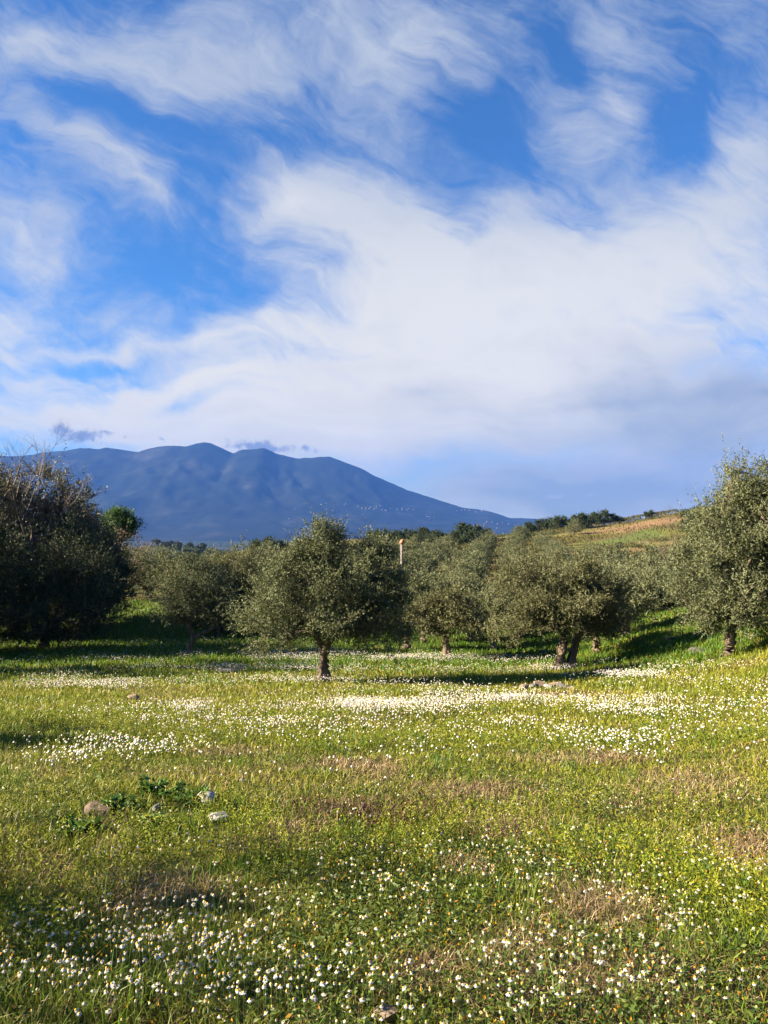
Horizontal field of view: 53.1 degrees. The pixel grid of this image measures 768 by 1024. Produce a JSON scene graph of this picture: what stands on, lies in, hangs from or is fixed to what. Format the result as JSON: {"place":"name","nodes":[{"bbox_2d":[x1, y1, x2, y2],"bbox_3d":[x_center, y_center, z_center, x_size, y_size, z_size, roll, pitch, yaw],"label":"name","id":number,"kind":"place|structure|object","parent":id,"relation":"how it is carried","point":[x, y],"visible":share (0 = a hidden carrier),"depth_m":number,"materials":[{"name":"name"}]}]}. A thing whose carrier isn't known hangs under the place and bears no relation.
{"place":"outdoors","nodes":[
{"label":"outdoors","id":0,"kind":"place"},
{"bbox_2d":[0,442,629,540],"bbox_3d":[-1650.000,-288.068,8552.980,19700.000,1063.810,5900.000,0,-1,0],"label":"mountain","id":1,"kind":"structure","parent":0,"point":[203,491],"depth_m":8008.46,"materials":[{"name":"blue stone"}]},
{"bbox_2d":[0,506,767,1023],"bbox_3d":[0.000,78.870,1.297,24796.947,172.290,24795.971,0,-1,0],"label":"ground","id":2,"kind":"structure","parent":0,"point":[526,638],"depth_m":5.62,"materials":[{"name":"green plant"}]},
{"bbox_2d":[0,452,24,557],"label":"deciduous tree","id":3,"kind":"object","parent":2,"relation":"on","point":[3,473],"visible":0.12,"depth_m":39.00,"materials":[{"name":"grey plant"}]},
{"bbox_2d":[0,511,58,643],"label":"evergreen tree","id":4,"kind":"object","parent":2,"relation":"on","point":[14,612],"visible":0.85,"depth_m":31.03,"materials":[{"name":"green plant"}]},
{"bbox_2d":[0,419,90,637],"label":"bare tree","id":5,"kind":"object","parent":2,"relation":"on","point":[21,520],"visible":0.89,"depth_m":37.31,"materials":[{"name":"brown plant"}]},
{"bbox_2d":[0,443,119,633],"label":"deciduous tree","id":6,"kind":"object","parent":2,"relation":"on","point":[11,508],"visible":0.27,"depth_m":39.16,"materials":[{"name":"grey plant"}]},
{"bbox_2d":[0,522,132,651],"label":"olive tree","id":7,"kind":"object","parent":2,"relation":"on","point":[63,577],"visible":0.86,"depth_m":32.53,"materials":[{"name":"green plant"}]},
{"bbox_2d":[11,455,129,626],"bbox_3d":[-18.037,1.885,41.683,8.552,10.171,7.950,0,-1,0],"label":"deciduous tree","id":8,"kind":"object","parent":2,"relation":"on","point":[97,514],"visible":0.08,"depth_m":41.68,"materials":[{"name":"green plant"}]},
{"bbox_2d":[49,810,103,838],"bbox_3d":[-2.043,2.122,5.154,0.372,0.172,0.274,0,-1,0],"label":"leafy weed","id":9,"kind":"object","parent":2,"relation":"on","point":[80,823],"visible":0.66,"depth_m":5.14,"materials":[{"name":"green plant"}]},
{"bbox_2d":[28,503,140,640],"bbox_3d":[-14.844,3.049,36.741,5.434,7.481,5.708,0,-1,28],"label":"olive tree","id":10,"kind":"object","parent":2,"relation":"on","point":[104,547],"visible":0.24,"depth_m":36.88,"materials":[{"name":"green plant"}]},
{"bbox_2d":[64,499,129,620],"bbox_3d":[-17.008,2.833,43.886,5.331,7.904,5.066,0,-1,38],"label":"evergreen tree","id":11,"kind":"object","parent":2,"relation":"on","point":[119,545],"visible":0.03,"depth_m":43.80,"materials":[{"name":"green plant"}]},
{"bbox_2d":[84,800,110,816],"bbox_3d":[-2.159,2.241,5.808,0.211,0.096,0.195,0,-1,-6],"label":"rock","id":12,"kind":"object","parent":2,"relation":"on","point":[89,804],"visible":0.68,"depth_m":5.75,"materials":[{"name":"brown stone"}]},
{"bbox_2d":[98,790,136,813],"bbox_3d":[-2.019,2.223,5.845,0.272,0.159,0.247,0,-1,41],"label":"leafy weed","id":13,"kind":"object","parent":2,"relation":"on","point":[114,797],"visible":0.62,"depth_m":5.84,"materials":[{"name":"green plant"}]},
{"bbox_2d":[101,519,138,607],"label":"evergreen tree","id":14,"kind":"object","parent":2,"relation":"on","point":[121,556],"visible":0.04,"depth_m":46.88,"materials":[{"name":"green plant"}]},
{"bbox_2d":[98,502,146,543],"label":"pine tree","id":15,"kind":"object","parent":2,"relation":"on","point":[129,521],"visible":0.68,"depth_m":67.52,"materials":[{"name":"green plant"}]},
{"bbox_2d":[98,530,156,621],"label":"olive tree","id":16,"kind":"object","parent":2,"relation":"on","point":[129,570],"visible":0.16,"depth_m":45.60,"materials":[{"name":"green plant"}]},
{"bbox_2d":[115,526,168,596],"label":"tree","id":17,"kind":"object","parent":2,"relation":"on","point":[138,554],"visible":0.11,"depth_m":61.65,"materials":[{"name":"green plant"}]},
{"bbox_2d":[135,812,167,831],"bbox_3d":[-1.607,2.155,5.319,0.227,0.130,0.245,0,-1,-25],"label":"leafy weed","id":18,"kind":"object","parent":2,"relation":"on","point":[151,816],"visible":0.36,"depth_m":5.32,"materials":[{"name":"green plant"}]},
{"bbox_2d":[118,539,185,599],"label":"olive tree","id":19,"kind":"object","parent":2,"relation":"on","point":[151,569],"visible":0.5,"depth_m":56.94,"materials":[{"name":"green plant"}]},
{"bbox_2d":[137,769,169,798],"bbox_3d":[-1.921,2.275,6.365,0.258,0.234,0.282,0,-1,0],"label":"leafy weed","id":20,"kind":"object","parent":2,"relation":"on","point":[145,786],"visible":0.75,"depth_m":6.33,"materials":[{"name":"green plant"}]},
{"bbox_2d":[158,780,192,801],"bbox_3d":[-1.700,2.286,6.235,0.279,0.171,0.264,0,-1,-23],"label":"leafy weed","id":21,"kind":"object","parent":2,"relation":"on","point":[169,793],"visible":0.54,"depth_m":6.20,"materials":[{"name":"green plant"}]},
{"bbox_2d":[152,547,223,597],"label":"olive tree","id":22,"kind":"object","parent":2,"relation":"on","point":[169,571],"visible":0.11,"depth_m":53.52,"materials":[{"name":"green plant"}]},
{"bbox_2d":[171,785,209,805],"bbox_3d":[-1.520,2.256,6.059,0.316,0.157,0.322,0,-1,0],"label":"leafy weed","id":23,"kind":"object","parent":2,"relation":"on","point":[179,794],"visible":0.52,"depth_m":6.06,"materials":[{"name":"green plant"}]},
{"bbox_2d":[163,548,221,592],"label":"olive tree","id":24,"kind":"object","parent":2,"relation":"on","point":[179,555],"visible":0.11,"depth_m":52.03,"materials":[{"name":"green plant"}]},
{"bbox_2d":[139,542,250,654],"bbox_3d":[-7.415,3.504,30.864,4.361,5.000,4.271,0,-1,-40],"label":"olive tree","id":25,"kind":"object","parent":2,"relation":"on","point":[172,604],"visible":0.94,"depth_m":30.60,"materials":[{"name":"green plant"}]},
{"bbox_2d":[197,791,215,804],"bbox_3d":[-1.408,2.274,6.095,0.138,0.123,0.102,0,-1,29],"label":"rock","id":26,"kind":"object","parent":2,"relation":"on","point":[211,794],"visible":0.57,"depth_m":6.06,"materials":[{"name":"white stone"}]},
{"bbox_2d":[186,563,250,632],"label":"olive tree","id":27,"kind":"object","parent":2,"relation":"on","point":[222,626],"visible":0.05,"depth_m":40.12,"materials":[{"name":"green plant"}]},
{"bbox_2d":[208,811,228,822],"bbox_3d":[-1.208,2.221,5.588,0.142,0.083,0.125,0,-1,-32],"label":"rock","id":28,"kind":"object","parent":2,"relation":"on","point":[225,815],"visible":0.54,"depth_m":5.56,"materials":[{"name":"white stone"}]},
{"bbox_2d":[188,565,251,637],"bbox_3d":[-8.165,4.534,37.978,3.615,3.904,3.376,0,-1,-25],"label":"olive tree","id":29,"kind":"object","parent":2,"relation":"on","point":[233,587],"visible":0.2,"depth_m":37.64,"materials":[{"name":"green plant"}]},
{"bbox_2d":[217,667,239,672],"bbox_3d":[-5.054,5.151,25.024,0.760,0.159,0.574,0,0,-17],"label":"rock","id":30,"kind":"object","parent":2,"relation":"on","point":[228,671],"visible":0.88,"depth_m":24.87,"materials":[{"name":"stone"}]},
{"bbox_2d":[197,533,274,583],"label":"olive tree","id":31,"kind":"object","parent":2,"relation":"on","point":[233,555],"visible":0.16,"depth_m":55.43,"materials":[{"name":"green plant"}]},
{"bbox_2d":[214,550,284,633],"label":"olive tree","id":32,"kind":"object","parent":2,"relation":"on","point":[244,566],"visible":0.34,"depth_m":39.52,"materials":[{"name":"green plant"}]},
{"bbox_2d":[252,535,281,551],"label":"holm oak","id":33,"kind":"object","parent":2,"relation":"on","point":[256,543],"visible":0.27,"depth_m":188.89,"materials":[{"name":"green plant"}]},
{"bbox_2d":[256,540,285,554],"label":"olive tree","id":34,"kind":"object","parent":2,"relation":"on","point":[271,544],"visible":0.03,"depth_m":99.82,"materials":[{"name":"green plant"}]},
{"bbox_2d":[221,502,424,681],"bbox_3d":[-1.734,2.372,22.099,5.896,5.371,4.801,0,-1,0],"label":"olive tree","id":35,"kind":"object","parent":2,"relation":"on","point":[299,567],"visible":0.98,"depth_m":21.48,"materials":[{"name":"green plant"}]},
{"bbox_2d":[266,785,484,832],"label":"dead weeds","id":36,"kind":"object","parent":2,"relation":"on","point":[364,807],"visible":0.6,"depth_m":5.78,"materials":[{"name":"plant"}]},
{"bbox_2d":[0,770,764,1023],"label":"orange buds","id":37,"kind":"object","parent":2,"relation":"on","point":[484,997],"visible":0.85,"depth_m":3.50,"materials":[{"name":"plant"}]},
{"bbox_2d":[0,712,766,1023],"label":"scattered daisies","id":38,"kind":"object","parent":2,"relation":"on","point":[162,954],"visible":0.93,"depth_m":3.10,"materials":[{"name":"white plant"}]},
{"bbox_2d":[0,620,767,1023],"bbox_3d":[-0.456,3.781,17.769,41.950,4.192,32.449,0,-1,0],"label":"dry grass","id":39,"kind":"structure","parent":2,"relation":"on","point":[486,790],"depth_m":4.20,"materials":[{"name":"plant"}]},
{"bbox_2d":[0,589,767,685],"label":"tall grass","id":40,"kind":"structure","parent":2,"relation":"on","point":[199,641],"depth_m":29.23,"materials":[{"name":"green plant"}]},
{"bbox_2d":[0,623,767,787],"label":"distant daisies","id":41,"kind":"object","parent":2,"relation":"on","point":[386,701],"visible":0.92,"depth_m":13.76,"materials":[{"name":"white plant"}]},
{"bbox_2d":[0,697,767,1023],"bbox_3d":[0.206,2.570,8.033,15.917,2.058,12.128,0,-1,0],"label":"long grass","id":42,"kind":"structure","parent":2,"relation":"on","point":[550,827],"depth_m":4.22,"materials":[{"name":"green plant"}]},
{"bbox_2d":[0,686,767,1023],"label":"leafy ground cover","id":43,"kind":"object","parent":2,"relation":"on","point":[338,1012],"visible":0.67,"depth_m":3.39,"materials":[{"name":"green plant"}]},
{"bbox_2d":[0,668,767,969],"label":"leafy stalks","id":44,"kind":"object","parent":2,"relation":"on","point":[256,858],"visible":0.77,"depth_m":5.01,"materials":[{"name":"green plant"}]},
{"bbox_2d":[371,1004,398,1022],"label":"rock","id":45,"kind":"object","parent":2,"relation":"on","point":[388,1017],"visible":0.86,"depth_m":2.64,"materials":[{"name":"beige stone"}]},
{"bbox_2d":[380,530,404,543],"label":"holm oak","id":46,"kind":"object","parent":2,"relation":"on","point":[392,535],"visible":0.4,"depth_m":200.62,"materials":[{"name":"green plant"}]},
{"bbox_2d":[398,527,414,538],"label":"holm oak","id":47,"kind":"object","parent":2,"relation":"on","point":[404,533],"visible":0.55,"depth_m":219.10,"materials":[{"name":"green plant"}]},
{"bbox_2d":[372,561,445,648],"bbox_3d":[0.911,4.135,32.858,3.454,4.267,3.814,0,-1,38],"label":"olive tree","id":48,"kind":"object","parent":2,"relation":"on","point":[423,585],"visible":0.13,"depth_m":32.78,"materials":[{"name":"green plant"}]},
{"bbox_2d":[405,529,424,542],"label":"holm oak","id":49,"kind":"object","parent":2,"relation":"on","point":[409,535],"visible":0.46,"depth_m":203.14,"materials":[{"name":"green plant"}]},
{"bbox_2d":[407,533,422,552],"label":"olive tree","id":50,"kind":"object","parent":2,"relation":"on","point":[417,541],"visible":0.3,"depth_m":156.56,"materials":[{"name":"green plant"}]},
{"bbox_2d":[399,542,433,571],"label":"olive tree","id":51,"kind":"object","parent":2,"relation":"on","point":[413,547],"visible":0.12,"depth_m":107.56,"materials":[{"name":"green plant"}]},
{"bbox_2d":[415,525,430,536],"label":"holm oak","id":52,"kind":"object","parent":2,"relation":"on","point":[422,530],"visible":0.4,"depth_m":223.60,"materials":[{"name":"green plant"}]},
{"bbox_2d":[410,548,438,578],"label":"olive tree","id":53,"kind":"object","parent":2,"relation":"on","point":[426,561],"visible":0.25,"depth_m":99.86,"materials":[{"name":"green plant"}]},
{"bbox_2d":[400,563,449,642],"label":"olive tree","id":54,"kind":"object","parent":2,"relation":"on","point":[441,586],"visible":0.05,"depth_m":35.86,"materials":[{"name":"green plant"}]},
{"bbox_2d":[415,541,444,571],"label":"olive tree","id":55,"kind":"object","parent":2,"relation":"on","point":[427,548],"visible":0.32,"depth_m":113.74,"materials":[{"name":"green plant"}]},
{"bbox_2d":[422,528,446,543],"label":"holm oak","id":56,"kind":"object","parent":2,"relation":"on","point":[434,536],"visible":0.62,"depth_m":197.62,"materials":[{"name":"green plant"}]},
{"bbox_2d":[429,540,453,565],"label":"olive tree","id":57,"kind":"object","parent":2,"relation":"on","point":[445,552],"visible":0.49,"depth_m":126.69,"materials":[{"name":"green plant"}]},
{"bbox_2d":[430,534,459,554],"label":"olive tree","id":58,"kind":"object","parent":2,"relation":"on","point":[445,540],"visible":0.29,"depth_m":142.49,"materials":[{"name":"green plant"}]},
{"bbox_2d":[399,575,496,658],"bbox_3d":[2.452,4.058,29.536,4.086,3.626,3.797,0,-1,0],"label":"olive tree","id":59,"kind":"object","parent":2,"relation":"on","point":[435,612],"visible":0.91,"depth_m":28.94,"materials":[{"name":"green plant"}]},
{"bbox_2d":[434,555,475,581],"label":"olive tree","id":60,"kind":"object","parent":2,"relation":"on","point":[463,564],"visible":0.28,"depth_m":79.79,"materials":[{"name":"green plant"}]},
{"bbox_2d":[448,530,469,543],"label":"holm oak","id":61,"kind":"object","parent":2,"relation":"on","point":[455,535],"visible":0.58,"depth_m":193.74,"materials":[{"name":"green plant"}]},
{"bbox_2d":[450,522,473,536],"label":"holm oak","id":62,"kind":"object","parent":2,"relation":"on","point":[461,526],"visible":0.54,"depth_m":210.67,"materials":[{"name":"green plant"}]},
{"bbox_2d":[432,563,499,641],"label":"olive tree","id":63,"kind":"object","parent":2,"relation":"on","point":[470,582],"visible":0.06,"depth_m":36.24,"materials":[{"name":"green plant"}]},
{"bbox_2d":[441,546,495,583],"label":"olive tree","id":64,"kind":"object","parent":2,"relation":"on","point":[479,572],"visible":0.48,"depth_m":93.10,"materials":[{"name":"green plant"}]},
{"bbox_2d":[459,530,477,540],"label":"holm oak","id":65,"kind":"object","parent":2,"relation":"on","point":[470,537],"visible":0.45,"depth_m":200.55,"materials":[{"name":"green plant"}]},
{"bbox_2d":[461,548,493,569],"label":"olive tree","id":66,"kind":"object","parent":2,"relation":"on","point":[486,561],"visible":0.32,"depth_m":111.90,"materials":[{"name":"green plant"}]},
{"bbox_2d":[466,542,491,564],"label":"olive tree","id":67,"kind":"object","parent":2,"relation":"on","point":[479,548],"visible":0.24,"depth_m":125.77,"materials":[{"name":"green plant"}]},
{"bbox_2d":[467,523,491,539],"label":"holm oak","id":68,"kind":"object","parent":2,"relation":"on","point":[479,530],"visible":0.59,"depth_m":203.17,"materials":[{"name":"green plant"}]},
{"bbox_2d":[470,534,494,553],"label":"olive tree","id":69,"kind":"object","parent":2,"relation":"on","point":[487,544],"visible":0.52,"depth_m":147.27,"materials":[{"name":"green plant"}]},
{"bbox_2d":[484,531,497,550],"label":"olive tree","id":70,"kind":"object","parent":2,"relation":"on","point":[492,541],"visible":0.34,"depth_m":163.53,"materials":[{"name":"green plant"}]},
{"bbox_2d":[459,580,525,649],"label":"olive tree","id":71,"kind":"object","parent":2,"relation":"on","point":[486,598],"visible":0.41,"depth_m":31.96,"materials":[{"name":"green plant"}]},
{"bbox_2d":[494,552,517,576],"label":"olive tree","id":72,"kind":"object","parent":2,"relation":"on","point":[503,561],"visible":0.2,"depth_m":105.17,"materials":[{"name":"green plant"}]},
{"bbox_2d":[490,547,526,566],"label":"olive tree","id":73,"kind":"object","parent":2,"relation":"on","point":[509,550],"visible":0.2,"depth_m":113.31,"materials":[{"name":"green plant"}]},
{"bbox_2d":[495,536,527,555],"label":"olive tree","id":74,"kind":"object","parent":2,"relation":"on","point":[502,548],"visible":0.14,"depth_m":140.65,"materials":[{"name":"green plant"}]},
{"bbox_2d":[497,543,537,561],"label":"olive tree","id":75,"kind":"object","parent":2,"relation":"on","point":[516,549],"visible":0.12,"depth_m":119.69,"materials":[{"name":"green plant"}]},
{"bbox_2d":[509,531,527,546],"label":"olive tree","id":76,"kind":"object","parent":2,"relation":"on","point":[520,538],"visible":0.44,"depth_m":172.15,"materials":[{"name":"green plant"}]},
{"bbox_2d":[505,525,533,539],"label":"olive tree","id":77,"kind":"object","parent":2,"relation":"on","point":[522,530],"visible":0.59,"depth_m":188.41,"materials":[{"name":"green plant"}]},
{"bbox_2d":[517,521,537,532],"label":"holm oak","id":78,"kind":"object","parent":2,"relation":"on","point":[528,528],"visible":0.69,"depth_m":218.64,"materials":[{"name":"green plant"}]},
{"bbox_2d":[526,518,547,530],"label":"holm oak","id":79,"kind":"object","parent":2,"relation":"on","point":[538,523],"visible":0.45,"depth_m":222.91,"materials":[{"name":"green plant"}]},
{"bbox_2d":[531,530,560,550],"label":"olive tree","id":80,"kind":"object","parent":2,"relation":"on","point":[539,541],"visible":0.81,"depth_m":164.23,"materials":[{"name":"green plant"}]},
{"bbox_2d":[541,515,567,528],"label":"holm oak","id":81,"kind":"object","parent":2,"relation":"on","point":[556,522],"visible":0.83,"depth_m":219.51,"materials":[{"name":"green plant"}]},
{"bbox_2d":[541,545,571,567],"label":"olive tree","id":82,"kind":"object","parent":2,"relation":"on","point":[559,556],"visible":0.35,"depth_m":100.86,"materials":[{"name":"green plant"}]},
{"bbox_2d":[542,541,575,568],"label":"olive tree","id":83,"kind":"object","parent":2,"relation":"on","point":[561,547],"visible":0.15,"depth_m":106.82,"materials":[{"name":"green plant"}]},
{"bbox_2d":[475,537,649,670],"bbox_3d":[5.784,3.173,25.345,5.410,4.663,4.472,0,-1,-31],"label":"olive tree","id":84,"kind":"object","parent":2,"relation":"on","point":[590,590],"visible":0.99,"depth_m":24.86,"materials":[{"name":"green plant"}]},
{"bbox_2d":[564,518,584,534],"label":"olive tree","id":85,"kind":"object","parent":2,"relation":"on","point":[575,528],"visible":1,"depth_m":196.86,"materials":[{"name":"green plant"}]},
{"bbox_2d":[557,549,592,565],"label":"olive tree","id":86,"kind":"object","parent":2,"relation":"on","point":[577,554],"visible":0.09,"depth_m":92.91,"materials":[{"name":"green plant"}]},
{"bbox_2d":[453,505,707,572],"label":"slope grass","id":87,"kind":"structure","parent":2,"relation":"on","point":[562,538],"depth_m":187.83,"materials":[{"name":"green plant"}]},
{"bbox_2d":[568,511,594,527],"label":"holm oak","id":88,"kind":"object","parent":2,"relation":"on","point":[583,519],"visible":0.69,"depth_m":210.01,"materials":[{"name":"green plant"}]},
{"bbox_2d":[581,541,594,557],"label":"olive tree","id":89,"kind":"object","parent":2,"relation":"on","point":[588,549],"visible":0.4,"depth_m":139.88,"materials":[{"name":"green plant"}]},
{"bbox_2d":[589,507,614,524],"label":"holm oak","id":90,"kind":"object","parent":2,"relation":"on","point":[600,518],"visible":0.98,"depth_m":216.20,"materials":[{"name":"green plant"}]},
{"bbox_2d":[586,541,625,567],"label":"olive tree","id":91,"kind":"object","parent":2,"relation":"on","point":[599,553],"visible":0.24,"depth_m":105.88,"materials":[{"name":"green plant"}]},
{"bbox_2d":[571,597,648,653],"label":"olive tree","id":92,"kind":"object","parent":2,"relation":"on","point":[595,647],"visible":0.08,"depth_m":27.42,"materials":[{"name":"green plant"}]},
{"bbox_2d":[598,554,632,573],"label":"olive tree","id":93,"kind":"object","parent":2,"relation":"on","point":[612,565],"visible":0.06,"depth_m":50.80,"materials":[{"name":"green plant"}]},
{"bbox_2d":[599,551,631,569],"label":"olive tree","id":94,"kind":"object","parent":2,"relation":"on","point":[617,556],"visible":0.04,"depth_m":92.69,"materials":[{"name":"green plant"}]},
{"bbox_2d":[595,541,636,565],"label":"olive tree","id":95,"kind":"object","parent":2,"relation":"on","point":[618,546],"visible":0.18,"depth_m":99.14,"materials":[{"name":"green plant"}]},
{"bbox_2d":[616,554,653,572],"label":"olive tree","id":96,"kind":"object","parent":2,"relation":"on","point":[634,561],"visible":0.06,"depth_m":46.54,"materials":[{"name":"green plant"}]},
{"bbox_2d":[603,563,669,635],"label":"olive tree","id":97,"kind":"object","parent":2,"relation":"on","point":[644,585],"visible":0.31,"depth_m":29.91,"materials":[{"name":"green plant"}]},
{"bbox_2d":[614,556,681,584],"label":"olive tree","id":98,"kind":"object","parent":2,"relation":"on","point":[635,572],"visible":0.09,"depth_m":38.12,"materials":[{"name":"green plant"}]},
{"bbox_2d":[642,510,657,518],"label":"holm oak","id":99,"kind":"object","parent":2,"relation":"on","point":[648,513],"visible":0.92,"depth_m":216.58,"materials":[{"name":"green plant"}]},
{"bbox_2d":[627,539,705,581],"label":"olive tree","id":100,"kind":"object","parent":2,"relation":"on","point":[650,549],"visible":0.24,"depth_m":39.55,"materials":[{"name":"green plant"}]},
{"bbox_2d":[635,575,700,610],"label":"olive tree","id":101,"kind":"object","parent":2,"relation":"on","point":[668,603],"visible":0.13,"depth_m":34.05,"materials":[{"name":"green plant"}]},
{"bbox_2d":[656,501,680,557],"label":"bare tree","id":102,"kind":"object","parent":2,"relation":"on","point":[670,531],"visible":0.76,"depth_m":94.94,"materials":[{"name":"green plant"}]},
{"bbox_2d":[653,432,767,656],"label":"olive tree","id":103,"kind":"object","parent":2,"relation":"on","point":[742,576],"visible":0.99,"depth_m":20.55,"materials":[{"name":"green plant"}]},
{"bbox_2d":[0,0,767,518],"label":"sky","id":104,"kind":"structure","parent":0,"point":[507,258],"materials":[{"name":"blue"}]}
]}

